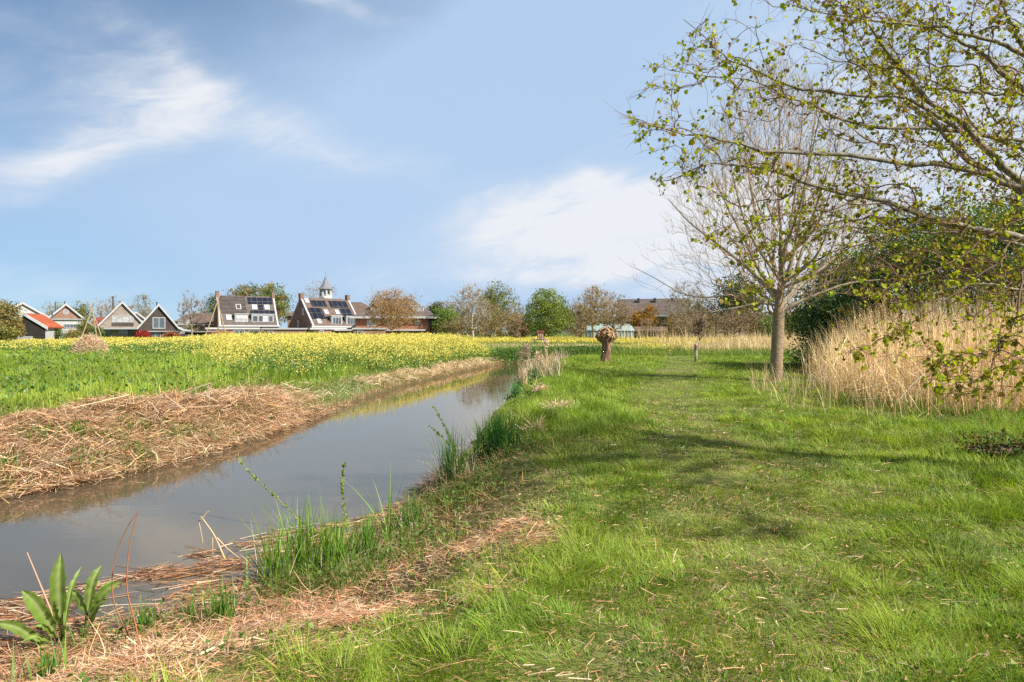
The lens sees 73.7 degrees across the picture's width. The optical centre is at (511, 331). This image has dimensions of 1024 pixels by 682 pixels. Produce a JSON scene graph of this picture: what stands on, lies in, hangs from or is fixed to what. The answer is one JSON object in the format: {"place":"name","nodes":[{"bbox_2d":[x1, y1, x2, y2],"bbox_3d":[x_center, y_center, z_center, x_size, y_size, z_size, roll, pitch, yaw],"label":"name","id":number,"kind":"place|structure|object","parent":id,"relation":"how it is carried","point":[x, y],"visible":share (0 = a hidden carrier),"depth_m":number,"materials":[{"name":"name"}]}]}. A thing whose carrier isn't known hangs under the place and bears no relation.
{"place":"outdoors","nodes":[
{"label":"outdoors","id":0,"kind":"place"},
{"bbox_2d":[0,363,531,664],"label":"water","id":1,"kind":"structure","parent":0,"point":[85,527],"depth_m":8.53,"materials":[{"name":"liquid"}]},
{"bbox_2d":[27,552,52,616],"bbox_3d":[-3.376,1.839,4.900,0.218,0.508,0.017,0,0,0],"label":"dead stick","id":2,"kind":"object","parent":1,"relation":"in","point":[45,597],"visible":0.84,"depth_m":4.90,"materials":[{"name":"plant"}]},
{"bbox_2d":[198,511,238,560],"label":"broken reed","id":3,"kind":"object","parent":1,"relation":"in","point":[221,551],"visible":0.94,"depth_m":6.10,"materials":[{"name":"plant"}]},
{"bbox_2d":[0,475,438,667],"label":"floating straw","id":4,"kind":"object","parent":1,"relation":"on","point":[22,612],"visible":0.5,"depth_m":5.47,"materials":[{"name":"plant"}]},
{"bbox_2d":[235,456,308,528],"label":"willow shoot","id":5,"kind":"object","parent":1,"relation":"in","point":[255,478],"visible":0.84,"depth_m":7.14,"materials":[{"name":"green plant"}]},
{"bbox_2d":[0,332,790,380],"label":"rapeseed field","id":6,"kind":"structure","parent":0,"point":[282,347],"depth_m":36.52,"materials":[{"name":"yellow plant"}]},
{"bbox_2d":[0,341,799,488],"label":"meadow grass","id":7,"kind":"structure","parent":0,"point":[20,395],"depth_m":21.86,"materials":[{"name":"plant"}]},
{"bbox_2d":[0,332,1023,681],"bbox_3d":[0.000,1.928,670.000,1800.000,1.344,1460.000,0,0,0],"label":"ground","id":8,"kind":"structure","parent":0,"point":[704,478],"depth_m":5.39,"materials":[{"name":"plant"}]},
{"bbox_2d":[0,321,20,342],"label":"bush","id":9,"kind":"object","parent":8,"relation":"on","point":[6,330],"visible":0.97,"depth_m":65.85,"materials":[{"name":"green plant"}]},
{"bbox_2d":[0,298,26,332],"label":"leafing tree","id":10,"kind":"object","parent":8,"relation":"on","point":[8,311],"visible":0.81,"depth_m":72.28,"materials":[{"name":"green plant"}]},
{"bbox_2d":[10,318,26,339],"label":"bush","id":11,"kind":"object","parent":8,"relation":"on","point":[21,335],"visible":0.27,"depth_m":76.06,"materials":[{"name":"green plant"}]},
{"bbox_2d":[0,302,48,319],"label":"white gable house","id":12,"kind":"structure","parent":8,"relation":"on","point":[30,309],"depth_m":118.31,"materials":[{"name":"paint"}]},
{"bbox_2d":[9,313,64,339],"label":"shed","id":13,"kind":"structure","parent":8,"relation":"on","point":[40,326],"depth_m":80.42,"materials":[{"name":"orange tile"}]},
{"bbox_2d":[0,553,81,648],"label":"dock plant","id":14,"kind":"object","parent":8,"relation":"on","point":[60,599],"visible":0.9,"depth_m":4.39,"materials":[{"name":"green leaf"}]},
{"bbox_2d":[2,632,98,681],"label":"sedge clump","id":15,"kind":"object","parent":8,"relation":"on","point":[53,663],"visible":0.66,"depth_m":3.79,"materials":[{"name":"green plant"}]},
{"bbox_2d":[50,311,84,335],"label":"white extension","id":16,"kind":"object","parent":8,"relation":"on","point":[67,324],"visible":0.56,"depth_m":100.24,"materials":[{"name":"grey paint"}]},
{"bbox_2d":[48,301,92,327],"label":"gable house","id":17,"kind":"structure","parent":8,"relation":"on","point":[66,311],"depth_m":109.87,"materials":[{"name":"brown brick"}]},
{"bbox_2d":[63,329,86,338],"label":"shrub","id":18,"kind":"object","parent":8,"relation":"on","point":[71,333],"visible":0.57,"depth_m":91.45,"materials":[{"name":"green plant"}]},
{"bbox_2d":[70,300,95,322],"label":"leafing tree","id":19,"kind":"object","parent":8,"relation":"on","point":[82,310],"visible":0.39,"depth_m":135.20,"materials":[{"name":"green plant"}]},
{"bbox_2d":[72,317,93,335],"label":"shrub","id":20,"kind":"object","parent":8,"relation":"on","point":[82,326],"visible":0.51,"depth_m":97.73,"materials":[{"name":"green plant"}]},
{"bbox_2d":[69,332,108,354],"bbox_3d":[-29.718,0.983,48.008,2.967,2.105,2.882,0,0,0],"label":"haystack","id":21,"kind":"object","parent":8,"relation":"on","point":[90,340],"visible":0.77,"depth_m":47.45,"materials":[{"name":"plant"}]},
{"bbox_2d":[81,297,102,339],"bbox_3d":[-38.181,-0.717,61.889,2.387,4.871,0.306,0,0,-40],"label":"pole tripod","id":22,"kind":"object","parent":8,"relation":"on","point":[93,319],"visible":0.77,"depth_m":62.05,"materials":[{"name":"wood"}]},
{"bbox_2d":[72,565,120,637],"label":"dock plant","id":23,"kind":"object","parent":8,"relation":"on","point":[100,595],"visible":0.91,"depth_m":4.53,"materials":[{"name":"green leaf"}]},
{"bbox_2d":[87,325,105,336],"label":"shrub","id":24,"kind":"object","parent":8,"relation":"on","point":[97,331],"visible":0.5,"depth_m":97.62,"materials":[{"name":"green plant"}]},
{"bbox_2d":[93,295,128,316],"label":"round tree","id":25,"kind":"object","parent":8,"relation":"on","point":[108,307],"visible":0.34,"depth_m":149.21,"materials":[{"name":"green plant"}]},
{"bbox_2d":[97,296,142,337],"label":"gable house","id":26,"kind":"structure","parent":8,"relation":"on","point":[122,318],"depth_m":107.88,"materials":[{"name":"grey brick"}]},
{"bbox_2d":[111,514,136,638],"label":"dead stalk","id":27,"kind":"object","parent":8,"relation":"on","point":[127,632],"visible":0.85,"depth_m":4.20,"materials":[{"name":"plant"}]},
{"bbox_2d":[126,512,140,646],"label":"dead stalk","id":28,"kind":"object","parent":8,"relation":"on","point":[127,584],"visible":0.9,"depth_m":4.15,"materials":[{"name":"plant"}]},
{"bbox_2d":[128,291,154,317],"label":"leafing tree","id":29,"kind":"object","parent":8,"relation":"on","point":[146,314],"visible":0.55,"depth_m":150.02,"materials":[{"name":"green plant"}]},
{"bbox_2d":[129,600,166,632],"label":"sedge clump","id":30,"kind":"object","parent":8,"relation":"on","point":[141,620],"visible":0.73,"depth_m":4.65,"materials":[{"name":"green plant"}]},
{"bbox_2d":[47,628,272,678],"bbox_3d":[-2.032,1.808,3.786,1.409,0.362,0.767,0,0,0],"label":"straw heap","id":31,"kind":"object","parent":8,"relation":"on","point":[161,643],"visible":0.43,"depth_m":3.76,"materials":[{"name":"plant"}]},
{"bbox_2d":[137,302,193,336],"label":"gable house","id":32,"kind":"structure","parent":8,"relation":"on","point":[157,321],"depth_m":105.97,"materials":[{"name":"grey wood"}]},
{"bbox_2d":[153,317,164,328],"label":"window","id":33,"kind":"structure","parent":32,"relation":"in","point":[158,322],"depth_m":105.95,"materials":[{"name":"white paint"}]},
{"bbox_2d":[0,365,357,502],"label":"cut reed","id":34,"kind":"object","parent":8,"relation":"on","point":[216,397],"visible":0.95,"depth_m":11.12,"materials":[{"name":"plant"}]},
{"bbox_2d":[171,586,206,622],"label":"sedge clump","id":35,"kind":"object","parent":8,"relation":"on","point":[189,612],"visible":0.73,"depth_m":4.81,"materials":[{"name":"green plant"}]},
{"bbox_2d":[172,287,210,335],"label":"bare tree","id":36,"kind":"object","parent":8,"relation":"on","point":[197,302],"visible":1,"depth_m":99.68,"materials":[{"name":"brown plant"}]},
{"bbox_2d":[174,313,213,330],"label":"brick house","id":37,"kind":"structure","parent":8,"relation":"on","point":[206,319],"depth_m":135.16,"materials":[{"name":"brown brick"}]},
{"bbox_2d":[198,293,215,312],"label":"leafing tree","id":38,"kind":"object","parent":8,"relation":"on","point":[211,304],"visible":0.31,"depth_m":149.02,"materials":[{"name":"green plant"}]},
{"bbox_2d":[204,293,225,336],"bbox_3d":[-25.414,-0.798,58.123,2.426,5.034,1.035,0,0,-26],"label":"pole tripod","id":39,"kind":"object","parent":8,"relation":"on","point":[217,304],"visible":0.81,"depth_m":58.04,"materials":[{"name":"wood"}]},
{"bbox_2d":[191,576,264,626],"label":"sedge clump","id":40,"kind":"object","parent":8,"relation":"on","point":[220,608],"visible":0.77,"depth_m":4.75,"materials":[{"name":"green plant"}]},
{"bbox_2d":[204,291,279,333],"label":"brick house","id":41,"kind":"structure","parent":8,"relation":"on","point":[244,314],"depth_m":131.15,"materials":[{"name":"grey tile"}]},
{"bbox_2d":[203,504,316,586],"bbox_3d":[-1.956,1.717,5.747,0.980,0.727,1.209,0,0,38],"label":"sedge clump","id":42,"kind":"object","parent":8,"relation":"on","point":[269,556],"visible":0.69,"depth_m":5.50,"materials":[{"name":"green plant"}]},
{"bbox_2d":[234,281,293,327],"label":"great tree","id":43,"kind":"object","parent":8,"relation":"on","point":[280,302],"visible":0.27,"depth_m":164.16,"materials":[{"name":"green plant"}]},
{"bbox_2d":[262,328,307,332],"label":"garage","id":44,"kind":"structure","parent":8,"relation":"on","point":[285,330],"depth_m":117.97,"materials":[{"name":"white brick"}]},
{"bbox_2d":[38,392,575,657],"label":"bank weeds","id":45,"kind":"object","parent":8,"relation":"on","point":[346,571],"visible":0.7,"depth_m":5.86,"materials":[{"name":"green plant"}]},
{"bbox_2d":[245,492,374,582],"bbox_3d":[-1.660,1.687,5.714,1.237,0.787,1.066,0,0,-39],"label":"sedge clump","id":46,"kind":"object","parent":8,"relation":"on","point":[305,540],"visible":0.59,"depth_m":5.67,"materials":[{"name":"green plant"}]},
{"bbox_2d":[291,280,338,301],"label":"bare tree","id":47,"kind":"object","parent":8,"relation":"on","point":[314,296],"visible":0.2,"depth_m":184.35,"materials":[{"name":"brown plant"}]},
{"bbox_2d":[288,293,355,333],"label":"brick house","id":48,"kind":"structure","parent":8,"relation":"on","point":[322,315],"depth_m":125.87,"materials":[{"name":"brown tile"}]},
{"bbox_2d":[285,302,368,324],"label":"brick hall","id":49,"kind":"structure","parent":8,"relation":"on","point":[357,306],"depth_m":160.46,"materials":[{"name":"brown brick"}]},
{"bbox_2d":[318,272,332,298],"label":"bell turret","id":50,"kind":"object","parent":49,"relation":"on","point":[325,286],"visible":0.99,"depth_m":160.14,"materials":[{"name":"stone"}]},
{"bbox_2d":[296,506,391,585],"bbox_3d":[-1.411,1.755,5.834,0.923,0.650,1.398,0,0,0],"label":"sedge clump","id":51,"kind":"object","parent":8,"relation":"on","point":[335,548],"visible":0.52,"depth_m":5.73,"materials":[{"name":"green plant"}]},
{"bbox_2d":[340,461,350,531],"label":"willow shoot","id":52,"kind":"object","parent":8,"relation":"on","point":[342,480],"visible":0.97,"depth_m":7.00,"materials":[{"name":"green plant"}]},
{"bbox_2d":[352,328,387,334],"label":"garage","id":53,"kind":"structure","parent":8,"relation":"on","point":[363,330],"depth_m":112.98,"materials":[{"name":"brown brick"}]},
{"bbox_2d":[338,503,406,570],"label":"sedge clump","id":54,"kind":"object","parent":8,"relation":"on","point":[368,536],"visible":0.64,"depth_m":6.02,"materials":[{"name":"green plant"}]},
{"bbox_2d":[345,461,414,535],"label":"sedge clump","id":55,"kind":"object","parent":8,"relation":"on","point":[389,510],"visible":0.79,"depth_m":6.72,"materials":[{"name":"green plant"}]},
{"bbox_2d":[339,299,438,335],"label":"brick house","id":56,"kind":"structure","parent":8,"relation":"on","point":[423,313],"depth_m":118.11,"materials":[{"name":"brown tile"}]},
{"bbox_2d":[360,287,426,333],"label":"bronze tree","id":57,"kind":"object","parent":8,"relation":"on","point":[386,305],"visible":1,"depth_m":91.24,"materials":[{"name":"brown plant"}]},
{"bbox_2d":[375,482,435,546],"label":"sedge clump","id":58,"kind":"object","parent":8,"relation":"on","point":[408,511],"visible":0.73,"depth_m":6.86,"materials":[{"name":"green plant"}]},
{"bbox_2d":[398,415,488,493],"bbox_3d":[-0.863,1.556,8.461,1.385,1.048,1.854,0,0,0],"label":"sedge clump","id":59,"kind":"object","parent":8,"relation":"on","point":[447,467],"visible":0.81,"depth_m":8.43,"materials":[{"name":"green plant"}]},
{"bbox_2d":[429,305,461,335],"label":"leafing tree","id":60,"kind":"object","parent":8,"relation":"on","point":[444,316],"visible":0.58,"depth_m":116.89,"materials":[{"name":"green plant"}]},
{"bbox_2d":[437,295,474,311],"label":"bronze tree","id":61,"kind":"object","parent":8,"relation":"on","point":[453,303],"visible":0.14,"depth_m":174.13,"materials":[{"name":"brown plant"}]},
{"bbox_2d":[434,315,480,337],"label":"bronze tree","id":62,"kind":"object","parent":8,"relation":"on","point":[455,325],"visible":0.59,"depth_m":107.22,"materials":[{"name":"brown plant"}]},
{"bbox_2d":[454,282,494,336],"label":"grey tree","id":63,"kind":"object","parent":8,"relation":"on","point":[465,311],"visible":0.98,"depth_m":95.84,"materials":[{"name":"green plant"}]},
{"bbox_2d":[440,401,538,461],"bbox_3d":[-0.233,1.424,9.284,1.392,1.100,1.418,0,0,-35],"label":"iris clump","id":64,"kind":"object","parent":8,"relation":"on","point":[495,438],"visible":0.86,"depth_m":9.25,"materials":[{"name":"green plant"}]},
{"bbox_2d":[456,304,525,338],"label":"bronze tree","id":65,"kind":"object","parent":8,"relation":"on","point":[509,318],"visible":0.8,"depth_m":99.05,"materials":[{"name":"brown plant"}]},
{"bbox_2d":[473,277,519,336],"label":"leafing tree","id":66,"kind":"object","parent":8,"relation":"on","point":[493,298],"visible":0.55,"depth_m":127.37,"materials":[{"name":"green plant"}]},
{"bbox_2d":[0,398,1023,681],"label":"straw litter","id":67,"kind":"object","parent":8,"relation":"on","point":[328,608],"visible":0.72,"depth_m":4.33,"materials":[{"name":"plant"}]},
{"bbox_2d":[503,320,529,337],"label":"bush","id":68,"kind":"object","parent":8,"relation":"on","point":[523,332],"visible":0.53,"depth_m":111.60,"materials":[{"name":"brown plant"}]},
{"bbox_2d":[505,302,527,339],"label":"bare tree","id":69,"kind":"object","parent":8,"relation":"on","point":[518,309],"visible":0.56,"depth_m":109.87,"materials":[{"name":"brown plant"}]},
{"bbox_2d":[501,374,531,400],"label":"iris clump","id":70,"kind":"object","parent":8,"relation":"on","point":[516,388],"visible":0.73,"depth_m":17.34,"materials":[{"name":"green plant"}]},
{"bbox_2d":[502,347,569,402],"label":"bank reeds","id":71,"kind":"object","parent":8,"relation":"on","point":[543,361],"visible":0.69,"depth_m":25.51,"materials":[{"name":"plant"}]},
{"bbox_2d":[515,415,556,431],"bbox_3d":[0.347,1.467,10.411,0.697,0.419,0.587,0,0,0],"label":"straw bunch","id":72,"kind":"object","parent":8,"relation":"on","point":[539,423],"visible":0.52,"depth_m":10.39,"materials":[{"name":"plant"}]},
{"bbox_2d":[518,287,575,336],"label":"round green tree","id":73,"kind":"object","parent":8,"relation":"on","point":[543,312],"visible":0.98,"depth_m":104.74,"materials":[{"name":"green plant"}]},
{"bbox_2d":[524,321,572,337],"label":"hedgerow shrub","id":74,"kind":"object","parent":8,"relation":"on","point":[559,332],"visible":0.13,"depth_m":138.81,"materials":[{"name":"green plant"}]},
{"bbox_2d":[538,393,574,410],"bbox_3d":[0.860,1.412,12.867,0.853,0.477,0.704,0,0,-23],"label":"straw bunch","id":75,"kind":"object","parent":8,"relation":"on","point":[566,402],"visible":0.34,"depth_m":12.81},
{"bbox_2d":[563,299,591,336],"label":"bronze tree","id":76,"kind":"object","parent":8,"relation":"on","point":[577,333],"visible":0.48,"depth_m":119.39,"materials":[{"name":"brown plant"}]},
{"bbox_2d":[569,284,620,337],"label":"bronze tree","id":77,"kind":"object","parent":8,"relation":"on","point":[586,311],"visible":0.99,"depth_m":83.54,"materials":[{"name":"brown plant"}]},
{"bbox_2d":[595,327,616,362],"bbox_3d":[4.733,0.720,33.994,0.981,1.947,0.986,0,0,40],"label":"pollard willow","id":78,"kind":"object","parent":8,"relation":"on","point":[606,337],"visible":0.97,"depth_m":33.81,"materials":[{"name":"brown plant"}]},
{"bbox_2d":[585,324,634,341],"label":"greenhouse","id":79,"kind":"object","parent":8,"relation":"on","point":[630,331],"visible":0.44,"depth_m":102.05,"materials":[{"name":"white glass"}]},
{"bbox_2d":[598,290,638,332],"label":"bronze tree","id":80,"kind":"object","parent":8,"relation":"on","point":[622,320],"visible":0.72,"depth_m":97.70,"materials":[{"name":"brown plant"}]},
{"bbox_2d":[627,304,660,326],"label":"orange shrub","id":81,"kind":"object","parent":8,"relation":"on","point":[637,314],"visible":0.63,"depth_m":111.46,"materials":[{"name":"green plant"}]},
{"bbox_2d":[640,317,655,333],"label":"sapling","id":82,"kind":"object","parent":8,"relation":"on","point":[646,322],"visible":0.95,"depth_m":96.02,"materials":[{"name":"brown plant"}]},
{"bbox_2d":[634,326,666,337],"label":"garden shed","id":83,"kind":"structure","parent":8,"relation":"on","point":[655,328],"depth_m":106.65,"materials":[{"name":"brown tile"}]},
{"bbox_2d":[634,330,674,341],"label":"brown hedge","id":84,"kind":"object","parent":8,"relation":"on","point":[636,333],"visible":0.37,"depth_m":96.15,"materials":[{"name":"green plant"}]},
{"bbox_2d":[615,298,714,336],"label":"long house","id":85,"kind":"structure","parent":8,"relation":"on","point":[659,304],"depth_m":133.82,"materials":[{"name":"brown brick"}]},
{"bbox_2d":[664,280,713,331],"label":"grey tree","id":86,"kind":"object","parent":8,"relation":"on","point":[688,305],"visible":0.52,"depth_m":109.69,"materials":[{"name":"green plant"}]},
{"bbox_2d":[675,314,705,335],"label":"sapling","id":87,"kind":"object","parent":8,"relation":"on","point":[686,328],"visible":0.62,"depth_m":82.15,"materials":[{"name":"brown plant"}]},
{"bbox_2d":[662,308,727,337],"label":"bronze tree","id":88,"kind":"object","parent":8,"relation":"on","point":[706,329],"visible":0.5,"depth_m":95.41,"materials":[{"name":"brown plant"}]},
{"bbox_2d":[687,309,715,348],"bbox_3d":[13.793,-0.033,51.148,2.383,3.484,2.338,0,0,0],"label":"sapling","id":89,"kind":"object","parent":8,"relation":"on","point":[701,324],"visible":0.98,"depth_m":51.09,"materials":[{"name":"brown plant"}]},
{"bbox_2d":[604,325,809,353],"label":"field reeds","id":90,"kind":"object","parent":8,"relation":"on","point":[742,341],"visible":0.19,"depth_m":61.94,"materials":[{"name":"plant"}]},
{"bbox_2d":[703,274,767,336],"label":"dark tree","id":91,"kind":"object","parent":8,"relation":"on","point":[730,299],"visible":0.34,"depth_m":102.83,"materials":[{"name":"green plant"}]},
{"bbox_2d":[719,309,752,345],"bbox_3d":[19.968,-0.311,60.710,3.931,4.026,3.673,0,0,0],"label":"sapling","id":92,"kind":"object","parent":8,"relation":"on","point":[735,323],"visible":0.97,"depth_m":60.57,"materials":[{"name":"brown plant"}]},
{"bbox_2d":[718,308,771,337],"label":"bronze tree","id":93,"kind":"object","parent":8,"relation":"on","point":[751,330],"visible":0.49,"depth_m":97.26,"materials":[{"name":"brown plant"}]},
{"bbox_2d":[611,48,916,382],"bbox_3d":[8.377,-3.698,22.305,7.843,10.930,8.109,0,0,-37],"label":"hornbeam","id":94,"kind":"object","parent":8,"relation":"on","point":[780,308],"visible":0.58,"depth_m":21.82,"materials":[{"name":"grey plant"}]},
{"bbox_2d":[756,315,786,337],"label":"leafing tree","id":95,"kind":"object","parent":8,"relation":"on","point":[767,323],"visible":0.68,"depth_m":91.92,"materials":[{"name":"green plant"}]},
{"bbox_2d":[784,307,802,337],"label":"leafing tree","id":96,"kind":"object","parent":8,"relation":"on","point":[785,320],"visible":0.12,"depth_m":87.88,"materials":[{"name":"green plant"}]},
{"bbox_2d":[602,0,1023,423],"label":"lime tree","id":97,"kind":"object","parent":8,"relation":"on","point":[965,131],"visible":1,"depth_m":6.44,"materials":[{"name":"green plant"}]},
{"bbox_2d":[783,341,850,373],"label":"evergreen bush","id":98,"kind":"object","parent":8,"relation":"on","point":[796,358],"visible":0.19,"depth_m":25.78,"materials":[{"name":"green plant"}]},
{"bbox_2d":[769,238,911,353],"bbox_3d":[15.058,-1.240,31.045,6.278,5.956,5.811,0,0,0],"label":"evergreen bush","id":99,"kind":"object","parent":8,"relation":"on","point":[806,291],"visible":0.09,"depth_m":30.77,"materials":[{"name":"green plant"}]},
{"bbox_2d":[787,274,910,353],"bbox_3d":[13.864,-0.313,27.539,4.934,4.044,4.895,0,0,-15],"label":"evergreen bush","id":100,"kind":"object","parent":8,"relation":"on","point":[833,305],"visible":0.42,"depth_m":27.23,"materials":[{"name":"green plant"}]},
{"bbox_2d":[740,278,1023,418],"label":"reed bed","id":101,"kind":"object","parent":8,"relation":"on","point":[884,377],"visible":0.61,"depth_m":15.99,"materials":[{"name":"plant"}]},
{"bbox_2d":[827,203,1009,347],"bbox_3d":[16.323,-1.822,28.046,6.834,7.041,5.937,0,0,0],"label":"evergreen bush","id":102,"kind":"object","parent":8,"relation":"on","point":[888,260],"visible":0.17,"depth_m":27.39,"materials":[{"name":"green plant"}]},
{"bbox_2d":[884,181,1023,338],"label":"evergreen bush","id":103,"kind":"object","parent":8,"relation":"on","point":[999,244],"visible":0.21,"depth_m":24.21,"materials":[{"name":"green plant"}]},
{"bbox_2d":[941,421,1023,462],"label":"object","id":104,"kind":"object","parent":8,"relation":"on","point":[1010,449],"visible":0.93,"depth_m":8.46,"materials":[{"name":"green plant"}]},
{"bbox_2d":[947,198,1023,331],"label":"evergreen bush","id":105,"kind":"object","parent":8,"relation":"on","point":[1007,265],"visible":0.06,"depth_m":24.80,"materials":[{"name":"green plant"}]},
{"bbox_2d":[0,0,1023,331],"label":"sky","id":106,"kind":"structure","parent":0,"point":[159,149],"materials":[{"name":"blue"}]},
{"bbox_2d":[472,341,805,363],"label":"field grass","id":107,"kind":"structure","parent":0,"point":[507,353],"depth_m":47.26,"materials":[{"name":"plant"}]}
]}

